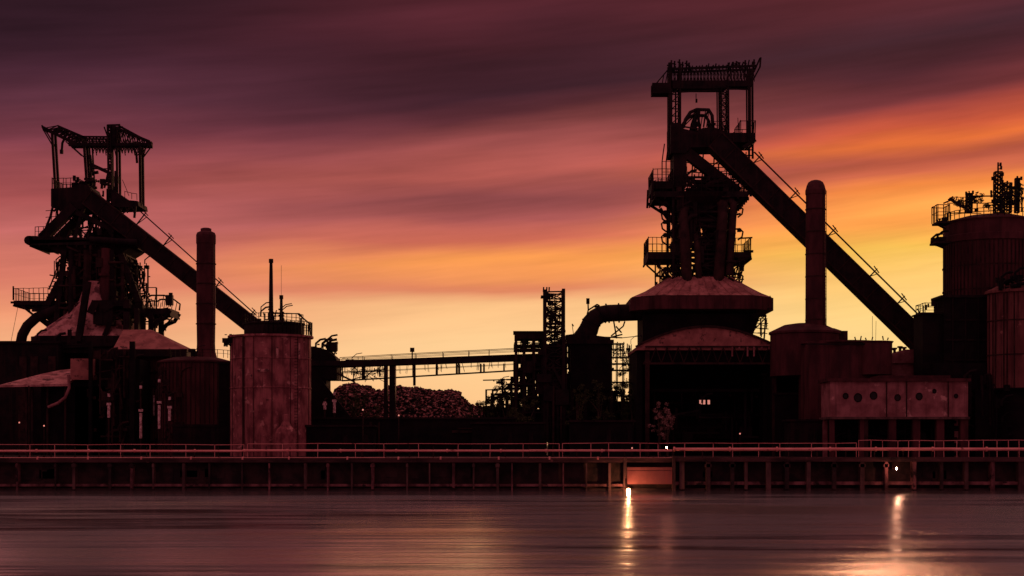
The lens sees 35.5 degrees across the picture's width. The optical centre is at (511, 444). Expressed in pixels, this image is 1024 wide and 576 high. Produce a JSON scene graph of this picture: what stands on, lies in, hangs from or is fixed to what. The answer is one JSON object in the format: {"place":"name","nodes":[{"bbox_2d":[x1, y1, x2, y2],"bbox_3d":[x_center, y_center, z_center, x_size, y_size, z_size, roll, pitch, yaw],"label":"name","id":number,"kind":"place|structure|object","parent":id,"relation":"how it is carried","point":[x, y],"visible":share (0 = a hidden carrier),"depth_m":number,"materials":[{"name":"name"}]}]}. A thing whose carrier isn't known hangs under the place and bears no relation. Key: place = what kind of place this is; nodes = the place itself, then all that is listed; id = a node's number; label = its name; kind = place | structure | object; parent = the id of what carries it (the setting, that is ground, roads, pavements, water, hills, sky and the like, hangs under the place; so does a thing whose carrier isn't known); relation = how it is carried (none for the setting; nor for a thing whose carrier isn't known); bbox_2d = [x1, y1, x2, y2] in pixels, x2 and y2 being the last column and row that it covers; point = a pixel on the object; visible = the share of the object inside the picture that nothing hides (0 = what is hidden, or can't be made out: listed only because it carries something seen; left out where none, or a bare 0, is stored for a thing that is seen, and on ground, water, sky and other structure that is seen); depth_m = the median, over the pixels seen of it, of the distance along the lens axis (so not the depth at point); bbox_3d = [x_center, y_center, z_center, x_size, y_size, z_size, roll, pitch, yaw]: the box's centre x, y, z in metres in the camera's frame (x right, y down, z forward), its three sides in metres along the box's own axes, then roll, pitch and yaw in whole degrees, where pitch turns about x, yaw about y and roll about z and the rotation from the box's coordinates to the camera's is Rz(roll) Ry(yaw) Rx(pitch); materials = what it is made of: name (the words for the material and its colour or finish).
{"place":"outdoors","nodes":[
{"label":"outdoors","id":0,"kind":"place"},
{"bbox_2d":[102,330,190,454],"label":"hip roofed shed","id":1,"kind":"structure","parent":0,"point":[153,347],"depth_m":358.85,"materials":[{"name":"metal"}]},
{"bbox_2d":[311,334,354,424],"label":"screening house","id":2,"kind":"structure","parent":0,"point":[325,368],"depth_m":341.60,"materials":[{"name":"metal"}]},
{"bbox_2d":[0,445,783,457],"bbox_3d":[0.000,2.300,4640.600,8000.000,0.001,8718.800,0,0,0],"label":"ground","id":3,"kind":"structure","parent":0,"point":[397,456],"depth_m":314.55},
{"bbox_2d":[18,422,20,456],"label":"deck light","id":4,"kind":"object","parent":3,"relation":"on","point":[19,439],"visible":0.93,"depth_m":290.94,"materials":[{"name":"metal"}]},
{"bbox_2d":[0,341,67,454],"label":"furnace hall","id":5,"kind":"structure","parent":3,"relation":"on","point":[19,360],"depth_m":370.00,"materials":[{"name":"metal"}]},
{"bbox_2d":[0,341,149,455],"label":"lean to canopy","id":6,"kind":"object","parent":3,"relation":"on","point":[77,414],"visible":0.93,"depth_m":348.00,"materials":[{"name":"metal"}]},
{"bbox_2d":[11,124,180,386],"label":"blast furnace","id":7,"kind":"object","parent":3,"relation":"on","point":[96,293],"visible":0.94,"depth_m":383.20,"materials":[{"name":"metal"}]},
{"bbox_2d":[82,190,257,329],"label":"skip bridge","id":8,"kind":"structure","parent":7,"relation":"attached to","point":[156,250],"depth_m":383.90,"materials":[{"name":"metal"}]},
{"bbox_2d":[106,390,110,455],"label":"standpipe","id":9,"kind":"object","parent":3,"relation":"on","point":[108,404],"visible":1,"depth_m":337.81,"materials":[{"name":"metal"}]},
{"bbox_2d":[0,444,243,456],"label":"handrail","id":10,"kind":"object","parent":3,"relation":"on","point":[116,444],"visible":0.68,"depth_m":284.95,"materials":[{"name":"brown metal"}]},
{"bbox_2d":[138,382,142,455],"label":"standpipe","id":11,"kind":"object","parent":3,"relation":"on","point":[140,410],"visible":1,"depth_m":337.81,"materials":[{"name":"metal"}]},
{"bbox_2d":[157,375,161,455],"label":"standpipe","id":12,"kind":"object","parent":3,"relation":"on","point":[159,402],"visible":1,"depth_m":337.84,"materials":[{"name":"metal"}]},
{"bbox_2d":[167,393,171,455],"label":"standpipe","id":13,"kind":"object","parent":3,"relation":"on","point":[169,409],"visible":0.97,"depth_m":337.81,"materials":[{"name":"metal"}]},
{"bbox_2d":[156,345,229,455],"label":"stove drum","id":14,"kind":"object","parent":3,"relation":"on","point":[190,383],"visible":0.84,"depth_m":342.58,"materials":[{"name":"metal"}]},
{"bbox_2d":[196,228,216,356],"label":"chimney","id":15,"kind":"object","parent":14,"relation":"on","point":[205,284],"visible":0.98,"depth_m":348.25,"materials":[{"name":"metal"}]},
{"bbox_2d":[171,424,217,455],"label":"shed","id":16,"kind":"structure","parent":3,"relation":"on","point":[207,434],"depth_m":338.00,"materials":[{"name":"metal"}]},
{"bbox_2d":[216,362,229,455],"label":"shed","id":17,"kind":"structure","parent":3,"relation":"on","point":[223,403],"depth_m":330.00,"materials":[{"name":"metal"}]},
{"bbox_2d":[223,371,226,444],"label":"door panel","id":18,"kind":"structure","parent":17,"relation":"in","point":[224,372],"depth_m":329.98,"materials":[{"name":"black metal"}]},
{"bbox_2d":[222,301,313,456],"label":"rusty tank","id":19,"kind":"object","parent":3,"relation":"on","point":[270,373],"visible":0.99,"depth_m":312.06,"materials":[{"name":"metal"}]},
{"bbox_2d":[268,259,276,319],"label":"vent mast","id":20,"kind":"object","parent":19,"relation":"on","point":[270,309],"visible":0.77,"depth_m":316.68,"materials":[{"name":"metal"}]},
{"bbox_2d":[278,295,283,319],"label":"vent mast","id":21,"kind":"object","parent":19,"relation":"on","point":[281,300],"visible":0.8,"depth_m":316.75,"materials":[{"name":"metal"}]},
{"bbox_2d":[275,414,295,456],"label":"settling hopper","id":22,"kind":"object","parent":3,"relation":"on","point":[285,434],"visible":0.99,"depth_m":307.45,"materials":[{"name":"brown metal"}]},
{"bbox_2d":[323,398,326,416],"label":"standpipe","id":23,"kind":"object","parent":3,"relation":"on","point":[324,405],"visible":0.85,"depth_m":337.82,"materials":[{"name":"metal"}]},
{"bbox_2d":[332,388,336,416],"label":"standpipe","id":24,"kind":"object","parent":3,"relation":"on","point":[334,401],"visible":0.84,"depth_m":337.82,"materials":[{"name":"metal"}]},
{"bbox_2d":[305,425,377,455],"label":"shed","id":25,"kind":"structure","parent":3,"relation":"on","point":[341,433],"depth_m":316.00,"materials":[{"name":"metal"}]},
{"bbox_2d":[311,435,315,444],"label":"door panel","id":26,"kind":"structure","parent":25,"relation":"in","point":[313,437],"depth_m":315.95,"materials":[{"name":"black metal"}]},
{"bbox_2d":[333,435,336,444],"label":"door panel","id":27,"kind":"structure","parent":25,"relation":"in","point":[334,436],"depth_m":315.95,"materials":[{"name":"brown metal"}]},
{"bbox_2d":[343,435,346,444],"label":"door panel","id":28,"kind":"structure","parent":25,"relation":"in","point":[344,436],"depth_m":315.95,"materials":[{"name":"metal"}]},
{"bbox_2d":[364,435,368,444],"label":"door panel","id":29,"kind":"structure","parent":25,"relation":"in","point":[366,437],"depth_m":315.95,"materials":[{"name":"metal"}]},
{"bbox_2d":[337,389,368,416],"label":"tree","id":30,"kind":"object","parent":3,"relation":"on","point":[353,410],"visible":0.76,"depth_m":344.32,"materials":[{"name":"black plant"}]},
{"bbox_2d":[335,382,397,416],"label":"slag heap","id":31,"kind":"object","parent":3,"relation":"on","point":[375,398],"visible":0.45,"depth_m":361.15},
{"bbox_2d":[398,415,399,456],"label":"deck light","id":32,"kind":"object","parent":3,"relation":"on","point":[398,435],"visible":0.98,"depth_m":290.94,"materials":[{"name":"metal"}]},
{"bbox_2d":[247,443,559,457],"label":"handrail","id":33,"kind":"object","parent":3,"relation":"on","point":[401,443],"visible":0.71,"depth_m":284.95,"materials":[{"name":"metal"}]},
{"bbox_2d":[313,417,516,455],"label":"retaining wall","id":34,"kind":"structure","parent":3,"relation":"on","point":[454,432],"depth_m":330.00,"materials":[{"name":"concrete"}]},
{"bbox_2d":[381,385,509,416],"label":"ore heap","id":35,"kind":"object","parent":3,"relation":"on","point":[416,401],"visible":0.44,"depth_m":363.18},
{"bbox_2d":[468,403,482,416],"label":"tree","id":36,"kind":"object","parent":3,"relation":"on","point":[470,409],"visible":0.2,"depth_m":351.64,"materials":[{"name":"black plant"}]},
{"bbox_2d":[476,395,498,416],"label":"tree","id":37,"kind":"object","parent":3,"relation":"on","point":[488,401],"visible":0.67,"depth_m":345.54,"materials":[{"name":"black plant"}]},
{"bbox_2d":[483,376,519,416],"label":"pipe rack","id":38,"kind":"object","parent":3,"relation":"on","point":[504,387],"visible":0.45,"depth_m":346.70,"materials":[{"name":"metal"}]},
{"bbox_2d":[489,385,521,416],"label":"tree","id":39,"kind":"object","parent":3,"relation":"on","point":[508,397],"visible":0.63,"depth_m":345.36,"materials":[{"name":"black plant"}]},
{"bbox_2d":[470,422,545,455],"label":"shed","id":40,"kind":"structure","parent":3,"relation":"on","point":[485,435],"depth_m":322.00,"materials":[{"name":"metal"}]},
{"bbox_2d":[477,432,480,444],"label":"door panel","id":41,"kind":"structure","parent":40,"relation":"in","point":[478,433],"depth_m":321.94,"materials":[{"name":"black metal"}]},
{"bbox_2d":[498,432,501,444],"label":"door panel","id":42,"kind":"structure","parent":40,"relation":"in","point":[499,433],"depth_m":321.94,"materials":[{"name":"black metal"}]},
{"bbox_2d":[508,432,511,444],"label":"door panel","id":43,"kind":"structure","parent":40,"relation":"in","point":[509,433],"depth_m":321.94,"materials":[{"name":"metal"}]},
{"bbox_2d":[529,432,532,444],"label":"door panel","id":44,"kind":"structure","parent":40,"relation":"in","point":[530,433],"depth_m":321.94,"materials":[{"name":"metal"}]},
{"bbox_2d":[0,456,1023,490],"bbox_3d":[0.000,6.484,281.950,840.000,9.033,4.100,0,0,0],"label":"quay wall","id":45,"kind":"structure","parent":3,"relation":"on","point":[843,473],"depth_m":282.45,"materials":[{"name":"concrete"}]},
{"bbox_2d":[0,457,671,459],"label":"service pipe","id":46,"kind":"object","parent":45,"relation":"attached to","point":[304,457],"visible":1,"depth_m":280.85,"materials":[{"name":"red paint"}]},
{"bbox_2d":[0,446,672,457],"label":"railing","id":47,"kind":"object","parent":45,"relation":"on","point":[552,450],"visible":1,"depth_m":281.64,"materials":[{"name":"metal"}]},
{"bbox_2d":[621,478,630,490],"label":"mooring lamp","id":48,"kind":"object","parent":45,"relation":"attached to","point":[626,486],"visible":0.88,"depth_m":279.93,"materials":[{"name":"metal"}]},
{"bbox_2d":[627,467,671,483],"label":"fender panel","id":49,"kind":"object","parent":45,"relation":"attached to","point":[649,477],"visible":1,"depth_m":280.00,"materials":[{"name":"metal"}]},
{"bbox_2d":[673,447,1023,456],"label":"service pipe","id":50,"kind":"object","parent":45,"relation":"on","point":[875,449],"visible":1,"depth_m":280.48,"materials":[{"name":"metal"}]},
{"bbox_2d":[507,398,539,421],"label":"tree","id":51,"kind":"object","parent":3,"relation":"on","point":[522,418],"visible":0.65,"depth_m":332.19,"materials":[{"name":"black plant"}]},
{"bbox_2d":[512,331,542,421],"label":"transfer house","id":52,"kind":"structure","parent":3,"relation":"on","point":[528,370],"depth_m":338.10,"materials":[{"name":"metal"}]},
{"bbox_2d":[338,348,537,416],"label":"conveyor bridge","id":53,"kind":"structure","parent":52,"relation":"attached to","point":[385,362],"depth_m":343.12,"materials":[{"name":"metal"}]},
{"bbox_2d":[565,384,588,425],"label":"tree","id":54,"kind":"object","parent":3,"relation":"on","point":[579,414],"visible":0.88,"depth_m":333.68,"materials":[{"name":"black plant"}]},
{"bbox_2d":[565,333,623,455],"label":"dust catcher","id":55,"kind":"object","parent":3,"relation":"on","point":[589,361],"visible":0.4,"depth_m":340.00,"materials":[{"name":"metal"}]},
{"bbox_2d":[583,380,617,419],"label":"tree","id":56,"kind":"object","parent":3,"relation":"on","point":[599,412],"visible":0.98,"depth_m":334.03,"materials":[{"name":"black plant"}]},
{"bbox_2d":[567,420,635,455],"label":"shed","id":57,"kind":"structure","parent":3,"relation":"on","point":[599,434],"depth_m":318.00,"materials":[{"name":"metal"}]},
{"bbox_2d":[575,430,578,444],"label":"door panel","id":58,"kind":"structure","parent":57,"relation":"in","point":[576,431],"depth_m":317.96,"materials":[{"name":"black metal"}]},
{"bbox_2d":[596,430,599,444],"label":"door panel","id":59,"kind":"structure","parent":57,"relation":"in","point":[597,431],"depth_m":317.96,"materials":[{"name":"black metal"}]},
{"bbox_2d":[607,430,610,444],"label":"door panel","id":60,"kind":"structure","parent":57,"relation":"in","point":[608,431],"depth_m":317.96,"materials":[{"name":"metal"}]},
{"bbox_2d":[628,430,631,444],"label":"door panel","id":61,"kind":"structure","parent":57,"relation":"in","point":[629,431],"depth_m":317.96,"materials":[{"name":"metal"}]},
{"bbox_2d":[612,370,630,419],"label":"tree","id":62,"kind":"object","parent":3,"relation":"on","point":[621,392],"visible":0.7,"depth_m":343.92,"materials":[{"name":"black plant"}]},
{"bbox_2d":[612,335,637,419],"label":"pipe scaffold","id":63,"kind":"object","parent":3,"relation":"on","point":[623,357],"visible":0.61,"depth_m":350.13,"materials":[{"name":"metal"}]},
{"bbox_2d":[621,385,633,419],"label":"tree","id":64,"kind":"object","parent":3,"relation":"on","point":[631,401],"visible":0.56,"depth_m":337.79,"materials":[{"name":"black plant"}]},
{"bbox_2d":[648,401,671,455],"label":"tree","id":65,"kind":"object","parent":3,"relation":"on","point":[659,430],"visible":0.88,"depth_m":325.88,"materials":[{"name":"green plant"}]},
{"bbox_2d":[660,415,675,455],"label":"tree","id":66,"kind":"object","parent":3,"relation":"on","point":[672,420],"visible":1,"depth_m":322.01,"materials":[{"name":"green plant"}]},
{"bbox_2d":[628,325,776,455],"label":"cast house","id":67,"kind":"structure","parent":3,"relation":"on","point":[702,381],"depth_m":340.82,"materials":[{"name":"metal"}]},
{"bbox_2d":[626,57,772,344],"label":"blast furnace","id":68,"kind":"object","parent":67,"relation":"on","point":[712,290],"visible":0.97,"depth_m":339.00,"materials":[{"name":"metal"}]},
{"bbox_2d":[572,298,641,339],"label":"gas duct","id":69,"kind":"object","parent":68,"relation":"attached to","point":[596,317],"visible":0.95,"depth_m":340.43,"materials":[{"name":"metal"}]},
{"bbox_2d":[706,132,919,348],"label":"skip bridge","id":70,"kind":"structure","parent":68,"relation":"attached to","point":[844,268],"depth_m":338.70,"materials":[{"name":"metal"}]},
{"bbox_2d":[769,180,847,377],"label":"chimney","id":71,"kind":"object","parent":67,"relation":"on","point":[785,349],"visible":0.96,"depth_m":324.14,"materials":[{"name":"metal"}]},
{"bbox_2d":[562,443,856,456],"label":"handrail","id":72,"kind":"object","parent":3,"relation":"on","point":[713,446],"visible":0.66,"depth_m":283.95,"materials":[{"name":"brown metal"}]},
{"bbox_2d":[757,373,798,455],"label":"shed","id":73,"kind":"structure","parent":3,"relation":"on","point":[787,385],"depth_m":334.00,"materials":[{"name":"metal"}]},
{"bbox_2d":[788,383,791,392],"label":"door panel","id":74,"kind":"structure","parent":73,"relation":"in","point":[789,384],"depth_m":333.95,"materials":[{"name":"black metal"}]},
{"bbox_2d":[773,393,798,455],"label":"shed","id":75,"kind":"structure","parent":3,"relation":"on","point":[786,405],"depth_m":328.00,"materials":[{"name":"metal"}]},
{"bbox_2d":[780,402,783,444],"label":"door panel","id":76,"kind":"structure","parent":75,"relation":"in","point":[781,403],"depth_m":327.97,"materials":[{"name":"black metal"}]},
{"bbox_2d":[782,419,822,456],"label":"shed","id":77,"kind":"structure","parent":3,"relation":"on","point":[802,433],"depth_m":308.00,"materials":[{"name":"metal"}]},
{"bbox_2d":[795,430,798,444],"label":"door panel","id":78,"kind":"structure","parent":77,"relation":"in","point":[796,431],"depth_m":307.95,"materials":[{"name":"black metal"}]},
{"bbox_2d":[816,430,820,444],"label":"door panel","id":79,"kind":"structure","parent":77,"relation":"in","point":[818,432],"depth_m":307.95,"materials":[{"name":"black metal"}]},
{"bbox_2d":[799,316,893,418],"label":"gas washer tank","id":80,"kind":"object","parent":3,"relation":"on","point":[826,359],"visible":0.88,"depth_m":311.21,"materials":[{"name":"metal"}]},
{"bbox_2d":[818,375,970,456],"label":"pump building","id":81,"kind":"structure","parent":3,"relation":"on","point":[870,411],"depth_m":300.00,"materials":[{"name":"metal"}]},
{"bbox_2d":[858,440,1019,456],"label":"handrail","id":82,"kind":"object","parent":3,"relation":"on","point":[934,444],"visible":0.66,"depth_m":283.95,"materials":[{"name":"brown metal"}]},
{"bbox_2d":[912,295,995,456],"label":"ore bin","id":83,"kind":"object","parent":3,"relation":"on","point":[950,334],"visible":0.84,"depth_m":312.00,"materials":[{"name":"metal"}]},
{"bbox_2d":[930,192,1023,294],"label":"storage tank","id":84,"kind":"object","parent":3,"relation":"on","point":[982,252],"visible":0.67,"depth_m":317.61,"materials":[{"name":"metal"}]},
{"bbox_2d":[953,196,963,211],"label":"roof shrub","id":85,"kind":"object","parent":84,"relation":"on","point":[961,200],"visible":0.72,"depth_m":320.97,"materials":[{"name":"black plant"}]},
{"bbox_2d":[964,191,975,213],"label":"roof mast","id":86,"kind":"object","parent":84,"relation":"on","point":[967,204],"visible":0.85,"depth_m":320.50,"materials":[{"name":"metal"}]},
{"bbox_2d":[970,192,983,207],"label":"roof shrub","id":87,"kind":"object","parent":84,"relation":"on","point":[976,198],"visible":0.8,"depth_m":320.89,"materials":[{"name":"black plant"}]},
{"bbox_2d":[990,162,1003,212],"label":"roof mast","id":88,"kind":"object","parent":84,"relation":"on","point":[997,177],"visible":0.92,"depth_m":320.82,"materials":[{"name":"metal"}]},
{"bbox_2d":[1000,181,1013,213],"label":"roof mast","id":89,"kind":"object","parent":84,"relation":"on","point":[1006,188],"visible":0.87,"depth_m":320.22,"materials":[{"name":"metal"}]},
{"bbox_2d":[1012,176,1022,213],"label":"roof mast","id":90,"kind":"object","parent":84,"relation":"on","point":[1017,184],"visible":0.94,"depth_m":320.60,"materials":[{"name":"metal"}]},
{"bbox_2d":[1017,184,1023,210],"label":"roof shrub","id":91,"kind":"object","parent":84,"relation":"on","point":[1022,190],"visible":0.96,"depth_m":320.85,"materials":[{"name":"black plant"}]},
{"bbox_2d":[984,267,1023,456],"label":"ribbed silo","id":92,"kind":"object","parent":3,"relation":"on","point":[1005,334],"visible":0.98,"depth_m":303.33,"materials":[{"name":"metal"}]},
{"bbox_2d":[0,490,1023,575],"bbox_3d":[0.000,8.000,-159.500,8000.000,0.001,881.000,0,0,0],"label":"water","id":93,"kind":"structure","parent":0,"point":[511,533],"depth_m":144.31,"materials":[{"name":"grey liquid"}]},
{"bbox_2d":[0,0,1023,444],"label":"sky","id":94,"kind":"structure","parent":0,"point":[416,174],"materials":[{"name":"orange"}]},
{"bbox_2d":[536,287,574,455],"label":"lattice tower","id":95,"kind":"structure","parent":0,"point":[551,383],"depth_m":335.70,"materials":[{"name":"metal"}]},
{"bbox_2d":[892,346,913,374],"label":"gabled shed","id":96,"kind":"structure","parent":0,"point":[903,362],"depth_m":324.00,"materials":[{"name":"metal"}]}
]}

